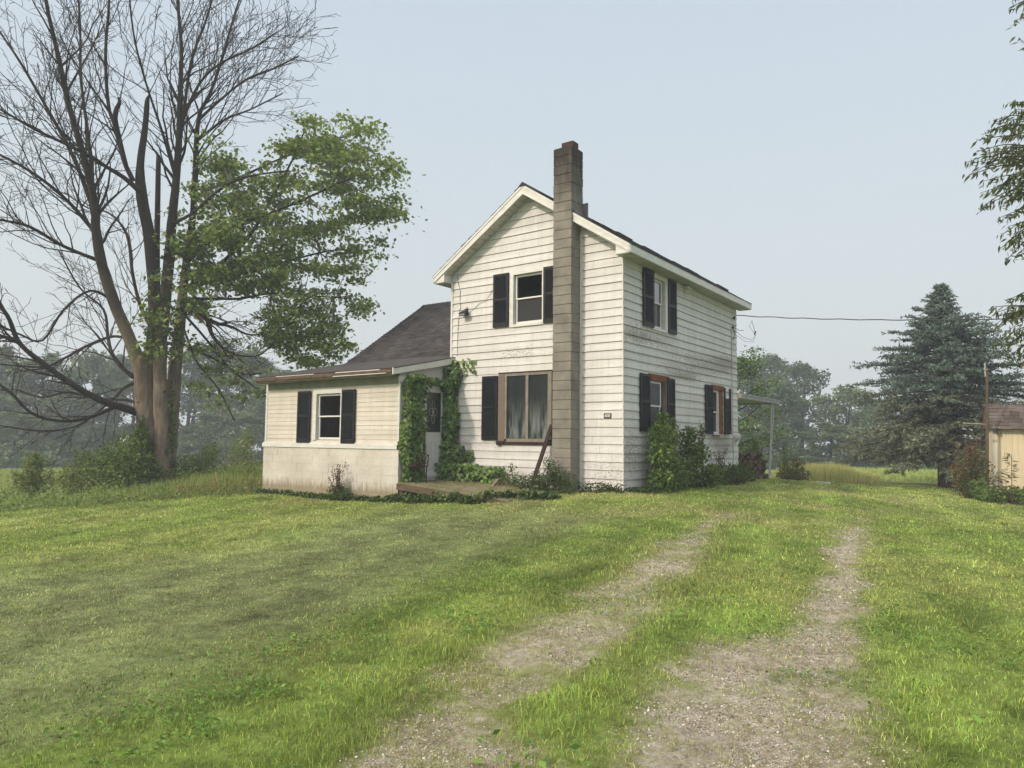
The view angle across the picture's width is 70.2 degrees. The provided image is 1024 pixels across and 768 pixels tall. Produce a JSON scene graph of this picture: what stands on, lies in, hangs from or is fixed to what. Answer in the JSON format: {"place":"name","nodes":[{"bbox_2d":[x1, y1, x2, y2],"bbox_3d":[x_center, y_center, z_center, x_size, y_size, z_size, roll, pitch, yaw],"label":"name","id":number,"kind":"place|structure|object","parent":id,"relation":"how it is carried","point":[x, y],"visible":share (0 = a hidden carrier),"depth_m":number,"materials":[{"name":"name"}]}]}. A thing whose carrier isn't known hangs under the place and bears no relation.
{"place":"outdoors","nodes":[
{"label":"outdoors","id":0,"kind":"place"},
{"bbox_2d":[0,500,632,763],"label":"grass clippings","id":1,"kind":"object","parent":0,"point":[56,615],"depth_m":7.03,"materials":[{"name":"green plant"}]},
{"bbox_2d":[0,465,1023,767],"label":"lawn","id":2,"kind":"structure","parent":0,"point":[672,753],"depth_m":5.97,"materials":[{"name":"green plant"}]},
{"bbox_2d":[0,343,38,468],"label":"shade tree","id":3,"kind":"object","parent":2,"relation":"on","point":[5,383],"visible":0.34,"depth_m":65.29,"materials":[{"name":"green plant"}]},
{"bbox_2d":[0,410,44,468],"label":"shade tree","id":4,"kind":"object","parent":2,"relation":"on","point":[15,419],"visible":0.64,"depth_m":58.49,"materials":[{"name":"green plant"}]},
{"bbox_2d":[2,361,60,446],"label":"shade tree","id":5,"kind":"object","parent":2,"relation":"on","point":[33,390],"visible":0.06,"depth_m":76.39,"materials":[{"name":"green plant"}]},
{"bbox_2d":[6,450,59,496],"bbox_3d":[-13.362,2.587,20.363,1.191,1.485,1.241,-3,-5,36],"label":"sapling","id":6,"kind":"object","parent":2,"relation":"on","point":[27,479],"visible":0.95,"depth_m":20.27,"materials":[{"name":"green plant"}]},
{"bbox_2d":[0,351,102,456],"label":"shade tree","id":7,"kind":"object","parent":2,"relation":"on","point":[26,377],"visible":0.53,"depth_m":65.07,"materials":[{"name":"green plant"}]},
{"bbox_2d":[10,417,92,467],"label":"shade tree","id":8,"kind":"object","parent":2,"relation":"on","point":[49,425],"visible":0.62,"depth_m":58.40,"materials":[{"name":"green plant"}]},
{"bbox_2d":[42,382,102,466],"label":"shade tree","id":9,"kind":"object","parent":2,"relation":"on","point":[67,406],"depth_m":80.98,"materials":[{"name":"green plant"}]},
{"bbox_2d":[52,446,98,495],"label":"bramble bush","id":10,"kind":"object","parent":2,"relation":"on","point":[71,477],"visible":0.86,"depth_m":19.89,"materials":[{"name":"green plant"}]},
{"bbox_2d":[39,346,132,466],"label":"shade tree","id":11,"kind":"object","parent":2,"relation":"on","point":[96,364],"visible":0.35,"depth_m":71.19,"materials":[{"name":"green plant"}]},
{"bbox_2d":[75,422,128,465],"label":"shade tree","id":12,"kind":"object","parent":2,"relation":"on","point":[97,428],"visible":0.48,"depth_m":61.74,"materials":[{"name":"green plant"}]},
{"bbox_2d":[89,354,132,438],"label":"shade tree","id":13,"kind":"object","parent":2,"relation":"on","point":[129,403],"visible":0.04,"depth_m":78.12,"materials":[{"name":"green plant"}]},
{"bbox_2d":[93,356,135,443],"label":"shade tree","id":14,"kind":"object","parent":2,"relation":"on","point":[120,384],"visible":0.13,"depth_m":69.83,"materials":[{"name":"green plant"}]},
{"bbox_2d":[75,423,169,489],"bbox_3d":[-10.870,2.129,20.466,1.996,2.113,2.303,-3,-5,36],"label":"bramble bush","id":15,"kind":"object","parent":2,"relation":"on","point":[125,467],"visible":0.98,"depth_m":20.20,"materials":[{"name":"green plant"}]},
{"bbox_2d":[0,467,261,494],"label":"field grass","id":16,"kind":"structure","parent":2,"relation":"on","point":[3,477],"depth_m":35.02,"materials":[{"name":"green plant"}]},
{"bbox_2d":[0,462,264,511],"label":"undergrowth","id":17,"kind":"object","parent":2,"relation":"on","point":[199,482],"visible":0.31,"depth_m":19.07,"materials":[{"name":"green plant"}]},
{"bbox_2d":[159,440,228,482],"bbox_3d":[-9.516,2.459,21.909,1.995,1.596,2.343,-3,-5,36],"label":"shrub","id":18,"kind":"object","parent":2,"relation":"on","point":[201,464],"visible":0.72,"depth_m":22.14,"materials":[{"name":"green plant"}]},
{"bbox_2d":[167,345,230,465],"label":"shade tree","id":19,"kind":"object","parent":2,"relation":"on","point":[191,367],"visible":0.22,"depth_m":76.20,"materials":[{"name":"green plant"}]},
{"bbox_2d":[177,410,225,466],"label":"shade tree","id":20,"kind":"object","parent":2,"relation":"on","point":[208,423],"visible":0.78,"depth_m":63.54,"materials":[{"name":"green plant"}]},
{"bbox_2d":[0,0,427,483],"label":"maple tree","id":21,"kind":"object","parent":2,"relation":"on","point":[156,409],"visible":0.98,"depth_m":21.16,"materials":[{"name":"green plant"}]},
{"bbox_2d":[167,337,265,447],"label":"shade tree","id":22,"kind":"object","parent":2,"relation":"on","point":[227,390],"visible":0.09,"depth_m":82.39,"materials":[{"name":"green plant"}]},
{"bbox_2d":[205,413,264,467],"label":"shade tree","id":23,"kind":"object","parent":2,"relation":"on","point":[251,423],"visible":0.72,"depth_m":61.21,"materials":[{"name":"green plant"}]},
{"bbox_2d":[193,345,279,465],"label":"shade tree","id":24,"kind":"object","parent":2,"relation":"on","point":[255,404],"visible":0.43,"depth_m":74.10,"materials":[{"name":"green plant"}]},
{"bbox_2d":[214,467,262,487],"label":"shrub","id":25,"kind":"object","parent":2,"relation":"on","point":[250,469],"visible":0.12,"depth_m":21.38,"materials":[{"name":"green plant"}]},
{"bbox_2d":[219,428,262,469],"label":"shrub","id":26,"kind":"object","parent":2,"relation":"on","point":[243,453],"visible":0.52,"depth_m":25.07,"materials":[{"name":"green plant"}]},
{"bbox_2d":[232,363,287,452],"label":"shade tree","id":27,"kind":"object","parent":2,"relation":"on","point":[263,409],"visible":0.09,"depth_m":82.49,"materials":[{"name":"green plant"}]},
{"bbox_2d":[328,462,347,500],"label":"dried weed","id":28,"kind":"object","parent":2,"relation":"on","point":[338,479],"visible":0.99,"depth_m":16.96,"materials":[{"name":"brown plant"}]},
{"bbox_2d":[326,483,352,500],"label":"weed clump","id":29,"kind":"object","parent":2,"relation":"on","point":[343,493],"visible":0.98,"depth_m":16.84,"materials":[{"name":"green plant"}]},
{"bbox_2d":[252,488,563,503],"bbox_3d":[-3.106,2.454,16.367,9.161,0.557,1.157,-2,-5,32],"label":"ground ivy","id":30,"kind":"object","parent":2,"relation":"on","point":[452,497],"visible":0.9,"depth_m":14.94,"materials":[{"name":"green plant"}]},
{"bbox_2d":[396,479,550,502],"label":"wooden deck","id":31,"kind":"structure","parent":2,"relation":"on","point":[465,488],"depth_m":15.68,"materials":[{"name":"brown wood"}]},
{"bbox_2d":[404,452,428,483],"bbox_3d":[-2.147,1.859,16.246,0.439,0.704,0.425,-3,-5,36],"label":"garden chair","id":32,"kind":"object","parent":31,"relation":"on","point":[416,466],"visible":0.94,"depth_m":16.16,"materials":[{"name":"metal"}]},
{"bbox_2d":[491,479,499,485],"bbox_3d":[-0.377,2.161,15.827,0.073,0.210,0.293,5,-6,-43],"label":"broken board","id":33,"kind":"object","parent":31,"relation":"on","point":[495,482],"visible":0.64,"depth_m":15.79,"materials":[{"name":"grey wood"}]},
{"bbox_2d":[0,435,985,470],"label":"undergrowth","id":34,"kind":"object","parent":2,"relation":"on","point":[5,458],"visible":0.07,"depth_m":58.49,"materials":[{"name":"green plant"}]},
{"bbox_2d":[255,140,755,498],"bbox_3d":[0.279,-0.870,19.917,10.387,8.253,9.602,-3,-5,36],"label":"farmhouse","id":35,"kind":"object","parent":2,"relation":"on","point":[596,345],"visible":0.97,"depth_m":16.76,"materials":[{"name":"white wood"}]},
{"bbox_2d":[312,388,342,439],"bbox_3d":[-4.484,0.758,17.829,1.055,1.265,0.119,-3,-5,36],"label":"window","id":36,"kind":"structure","parent":35,"relation":"in","point":[316,430],"depth_m":18.03,"materials":[{"name":"plastic"}]},
{"bbox_2d":[397,373,451,486],"bbox_3d":[-1.980,1.060,16.780,0.348,2.585,1.637,-3,-5,36],"label":"climbing vine","id":37,"kind":"object","parent":35,"relation":"attached to","point":[412,425],"visible":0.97,"depth_m":16.41,"materials":[{"name":"green plant"}]},
{"bbox_2d":[422,388,444,473],"bbox_3d":[-1.853,1.110,17.213,0.100,2.010,0.780,-3,-5,36],"label":"door","id":38,"kind":"structure","parent":35,"relation":"in","point":[434,407],"depth_m":17.24,"materials":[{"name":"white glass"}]},
{"bbox_2d":[434,358,504,483],"bbox_3d":[-1.092,0.895,17.056,2.090,3.100,0.610,-3,-5,36],"label":"climbing vine","id":39,"kind":"object","parent":35,"relation":"attached to","point":[451,466],"visible":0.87,"depth_m":17.28,"materials":[{"name":"green plant"}]},
{"bbox_2d":[496,370,554,444],"bbox_3d":[0.322,0.544,16.370,1.640,1.670,0.120,-3,-5,36],"label":"window","id":40,"kind":"structure","parent":35,"relation":"in","point":[525,398],"depth_m":16.39,"materials":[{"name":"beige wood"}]},
{"bbox_2d":[509,267,543,327],"bbox_3d":[0.357,-1.953,16.598,0.945,1.285,0.140,-3,-5,36],"label":"window","id":41,"kind":"structure","parent":35,"relation":"in","point":[526,311],"depth_m":16.68,"materials":[{"name":"plastic"}]},
{"bbox_2d":[648,373,669,432],"bbox_3d":[3.260,0.481,16.297,0.115,1.362,1.050,-3,-5,36],"label":"window","id":42,"kind":"structure","parent":35,"relation":"in","point":[655,386],"depth_m":16.34,"materials":[{"name":"brown wood"}]},
{"bbox_2d":[652,274,667,333],"bbox_3d":[3.309,-1.816,16.523,0.130,1.274,0.820,-3,-5,36],"label":"window","id":43,"kind":"structure","parent":35,"relation":"in","point":[661,284],"depth_m":16.70,"materials":[{"name":"plastic"}]},
{"bbox_2d":[712,385,723,435],"bbox_3d":[5.377,0.706,19.145,0.120,1.332,0.860,-3,-5,36],"label":"window","id":44,"kind":"structure","parent":35,"relation":"in","point":[717,395],"depth_m":19.22,"materials":[{"name":"wood"}]},
{"bbox_2d":[735,315,1023,320],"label":"utility wire","id":45,"kind":"object","parent":35,"relation":"attached to","point":[878,319],"visible":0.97,"depth_m":17.61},
{"bbox_2d":[488,463,526,486],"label":"weed clump","id":46,"kind":"object","parent":2,"relation":"on","point":[505,474],"visible":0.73,"depth_m":16.06,"materials":[{"name":"green plant"}]},
{"bbox_2d":[0,497,1023,767],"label":"clover","id":47,"kind":"object","parent":2,"relation":"on","point":[382,639],"visible":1,"depth_m":5.80,"materials":[{"name":"green plant"}]},
{"bbox_2d":[531,424,552,482],"bbox_3d":[0.614,1.627,15.744,0.592,1.528,0.089,2,-5,-13],"label":"leaning plank","id":48,"kind":"object","parent":2,"relation":"on","point":[544,447],"visible":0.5,"depth_m":15.76,"materials":[{"name":"wood"}]},
{"bbox_2d":[514,455,577,494],"bbox_3d":[0.650,1.908,15.184,1.576,0.898,0.667,-3,-5,36],"label":"weed clump","id":49,"kind":"object","parent":2,"relation":"on","point":[541,482],"visible":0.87,"depth_m":15.04,"materials":[{"name":"green plant"}]},
{"bbox_2d":[163,551,1023,767],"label":"plantain","id":50,"kind":"object","parent":2,"relation":"on","point":[577,746],"visible":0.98,"depth_m":4.25,"materials":[{"name":"green plant"}]},
{"bbox_2d":[571,479,668,493],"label":"weed clump","id":51,"kind":"object","parent":2,"relation":"on","point":[617,489],"visible":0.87,"depth_m":14.80,"materials":[{"name":"green plant"}]},
{"bbox_2d":[336,501,933,767],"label":"dry thatch","id":52,"kind":"object","parent":2,"relation":"on","point":[802,650],"visible":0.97,"depth_m":4.48,"materials":[{"name":"beige plant"}]},
{"bbox_2d":[643,406,692,492],"bbox_3d":[3.347,1.478,15.624,0.830,2.034,1.606,-3,-5,36],"label":"leafy bush","id":53,"kind":"object","parent":2,"relation":"on","point":[665,466],"visible":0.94,"depth_m":15.38,"materials":[{"name":"green plant"}]},
{"bbox_2d":[675,419,726,488],"bbox_3d":[4.506,1.627,16.935,1.028,1.656,2.381,-3,-5,36],"label":"leafy bush","id":54,"kind":"object","parent":2,"relation":"on","point":[694,453],"visible":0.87,"depth_m":16.73,"materials":[{"name":"green plant"}]},
{"bbox_2d":[713,448,727,467],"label":"dried weed","id":55,"kind":"object","parent":2,"relation":"on","point":[718,460],"visible":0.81,"depth_m":18.53,"materials":[{"name":"brown plant"}]},
{"bbox_2d":[713,461,758,484],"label":"weed clump","id":56,"kind":"object","parent":2,"relation":"on","point":[735,473],"visible":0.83,"depth_m":18.77,"materials":[{"name":"green plant"}]},
{"bbox_2d":[748,438,763,459],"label":"weed clump","id":57,"kind":"object","parent":2,"relation":"on","point":[757,447],"visible":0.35,"depth_m":22.78,"materials":[{"name":"green plant"}]},
{"bbox_2d":[737,356,779,466],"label":"shade tree","id":58,"kind":"object","parent":2,"relation":"on","point":[748,410],"visible":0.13,"depth_m":74.15,"materials":[{"name":"green plant"}]},
{"bbox_2d":[737,393,779,477],"bbox_3d":[6.035,1.755,22.981,3.644,2.619,3.970,-3,-5,36],"label":"patio cover","id":59,"kind":"object","parent":2,"relation":"on","point":[744,399],"visible":0.31,"depth_m":22.74,"materials":[{"name":"white wood"}]},
{"bbox_2d":[758,473,768,478],"bbox_3d":[7.512,2.755,21.764,0.155,0.156,0.466,-37,-25,30],"label":"firewood log","id":60,"kind":"object","parent":2,"relation":"on","point":[764,476],"visible":0.9,"depth_m":21.61,"materials":[{"name":"brown wood"}]},
{"bbox_2d":[737,345,799,459],"bbox_3d":[9.073,1.220,31.773,5.252,6.350,6.030,1,-4,0],"label":"young tree","id":61,"kind":"object","parent":2,"relation":"on","point":[742,373],"visible":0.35,"depth_m":30.85,"materials":[{"name":"green plant"}]},
{"bbox_2d":[737,352,817,461],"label":"shade tree","id":62,"kind":"object","parent":2,"relation":"on","point":[774,363],"visible":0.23,"depth_m":79.47,"materials":[{"name":"green plant"}]},
{"bbox_2d":[751,385,809,469],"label":"shade tree","id":63,"kind":"object","parent":2,"relation":"on","point":[796,402],"visible":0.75,"depth_m":60.87,"materials":[{"name":"green plant"}]},
{"bbox_2d":[776,441,798,478],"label":"weed clump","id":64,"kind":"object","parent":2,"relation":"on","point":[785,464],"visible":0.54,"depth_m":23.70,"materials":[{"name":"green plant"}]},
{"bbox_2d":[776,457,811,480],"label":"weed clump","id":65,"kind":"object","parent":2,"relation":"on","point":[792,474],"visible":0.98,"depth_m":22.80,"materials":[{"name":"green plant"}]},
{"bbox_2d":[761,361,845,464],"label":"shade tree","id":66,"kind":"object","parent":2,"relation":"on","point":[805,373],"visible":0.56,"depth_m":68.96,"materials":[{"name":"green plant"}]},
{"bbox_2d":[786,421,860,465],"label":"shade tree","id":67,"kind":"object","parent":2,"relation":"on","point":[813,455],"visible":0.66,"depth_m":57.89,"materials":[{"name":"green plant"}]},
{"bbox_2d":[809,384,896,467],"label":"shade tree","id":68,"kind":"object","parent":2,"relation":"on","point":[843,394],"visible":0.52,"depth_m":62.45,"materials":[{"name":"green plant"}]},
{"bbox_2d":[821,429,903,469],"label":"shade tree","id":69,"kind":"object","parent":2,"relation":"on","point":[840,437],"visible":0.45,"depth_m":55.94,"materials":[{"name":"green plant"}]},
{"bbox_2d":[847,403,902,466],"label":"shade tree","id":70,"kind":"object","parent":2,"relation":"on","point":[855,412],"visible":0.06,"depth_m":72.18,"materials":[{"name":"green plant"}]},
{"bbox_2d":[867,402,901,465],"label":"shade tree","id":71,"kind":"object","parent":2,"relation":"on","point":[876,410],"visible":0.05,"depth_m":67.26,"materials":[{"name":"green plant"}]},
{"bbox_2d":[832,282,1023,488],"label":"spruce tree","id":72,"kind":"object","parent":2,"relation":"on","point":[952,382],"visible":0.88,"depth_m":24.62,"materials":[{"name":"green plant"}]},
{"bbox_2d":[949,464,964,494],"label":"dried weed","id":73,"kind":"object","parent":2,"relation":"on","point":[955,470],"visible":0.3,"depth_m":20.71,"materials":[{"name":"plant"}]},
{"bbox_2d":[952,433,985,496],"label":"dried weed","id":74,"kind":"object","parent":2,"relation":"on","point":[972,453],"visible":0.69,"depth_m":19.65,"materials":[{"name":"brown plant"}]},
{"bbox_2d":[950,445,996,498],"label":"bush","id":75,"kind":"object","parent":2,"relation":"on","point":[979,473],"visible":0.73,"depth_m":19.51,"materials":[{"name":"green plant"}]},
{"bbox_2d":[963,363,988,488],"bbox_3d":[12.489,1.362,19.545,0.627,3.873,0.211,0,-4,10],"label":"old post","id":76,"kind":"object","parent":2,"relation":"on","point":[986,372],"visible":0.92,"depth_m":19.52,"materials":[{"name":"brown wood"}]},
{"bbox_2d":[962,0,1023,370],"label":"overhanging tree","id":77,"kind":"object","parent":2,"relation":"on","point":[1018,196],"visible":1,"depth_m":10.39,"materials":[{"name":"green plant"}]},
{"bbox_2d":[967,478,1023,504],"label":"weed clump","id":78,"kind":"object","parent":2,"relation":"on","point":[986,495],"visible":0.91,"depth_m":18.36,"materials":[{"name":"green plant"}]},
{"bbox_2d":[990,468,1007,500],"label":"tall weed","id":79,"kind":"object","parent":2,"relation":"on","point":[1001,481],"visible":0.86,"depth_m":18.32,"materials":[{"name":"green plant"}]},
{"bbox_2d":[981,404,1023,492],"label":"garden shed","id":80,"kind":"structure","parent":2,"relation":"on","point":[1006,428],"depth_m":19.85,"materials":[{"name":"beige wood"}]},
{"bbox_2d":[1001,453,1020,503],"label":"tall weed","id":81,"kind":"object","parent":2,"relation":"on","point":[1015,487],"visible":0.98,"depth_m":18.18,"materials":[{"name":"green plant"}]},
{"bbox_2d":[0,0,1023,461],"label":"sky","id":82,"kind":"structure","parent":0,"point":[803,159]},
{"bbox_2d":[339,501,978,767],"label":"gravel","id":83,"kind":"structure","parent":0,"point":[714,724],"depth_m":4.40,"materials":[{"name":"grey gravel"}]},
{"bbox_2d":[770,461,881,485],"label":"field grass","id":84,"kind":"structure","parent":0,"point":[834,473],"depth_m":25.45,"materials":[{"name":"plant"}]},
{"bbox_2d":[849,466,985,482],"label":"field grass","id":85,"kind":"structure","parent":0,"point":[923,475],"depth_m":31.56,"materials":[{"name":"plant"}]},
{"bbox_3d":[7.472,2.439,21.836,0.146,0.148,0.466,-17,-12,30],"label":"firewood log","id":86,"kind":"object","parent":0,"visible":0},
{"bbox_2d":[759,460,767,463],"bbox_3d":[7.495,2.316,21.742,0.104,0.093,0.466,-29,-22,35],"label":"firewood log","id":87,"kind":"object","parent":86,"relation":"on","point":[762,461],"visible":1,"depth_m":21.65,"materials":[{"name":"brown wood"}]},
{"bbox_3d":[7.341,2.210,21.948,0.133,0.134,0.466,-17,-16,34],"label":"firewood log","id":88,"kind":"object","parent":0,"visible":0},
{"bbox_2d":[752,451,762,456],"bbox_3d":[7.355,2.099,21.865,0.163,0.161,0.466,-22,-17,37],"label":"firewood log","id":89,"kind":"object","parent":88,"relation":"on","point":[757,453],"visible":1,"depth_m":21.72,"materials":[{"name":"brown wood"}]}
]}

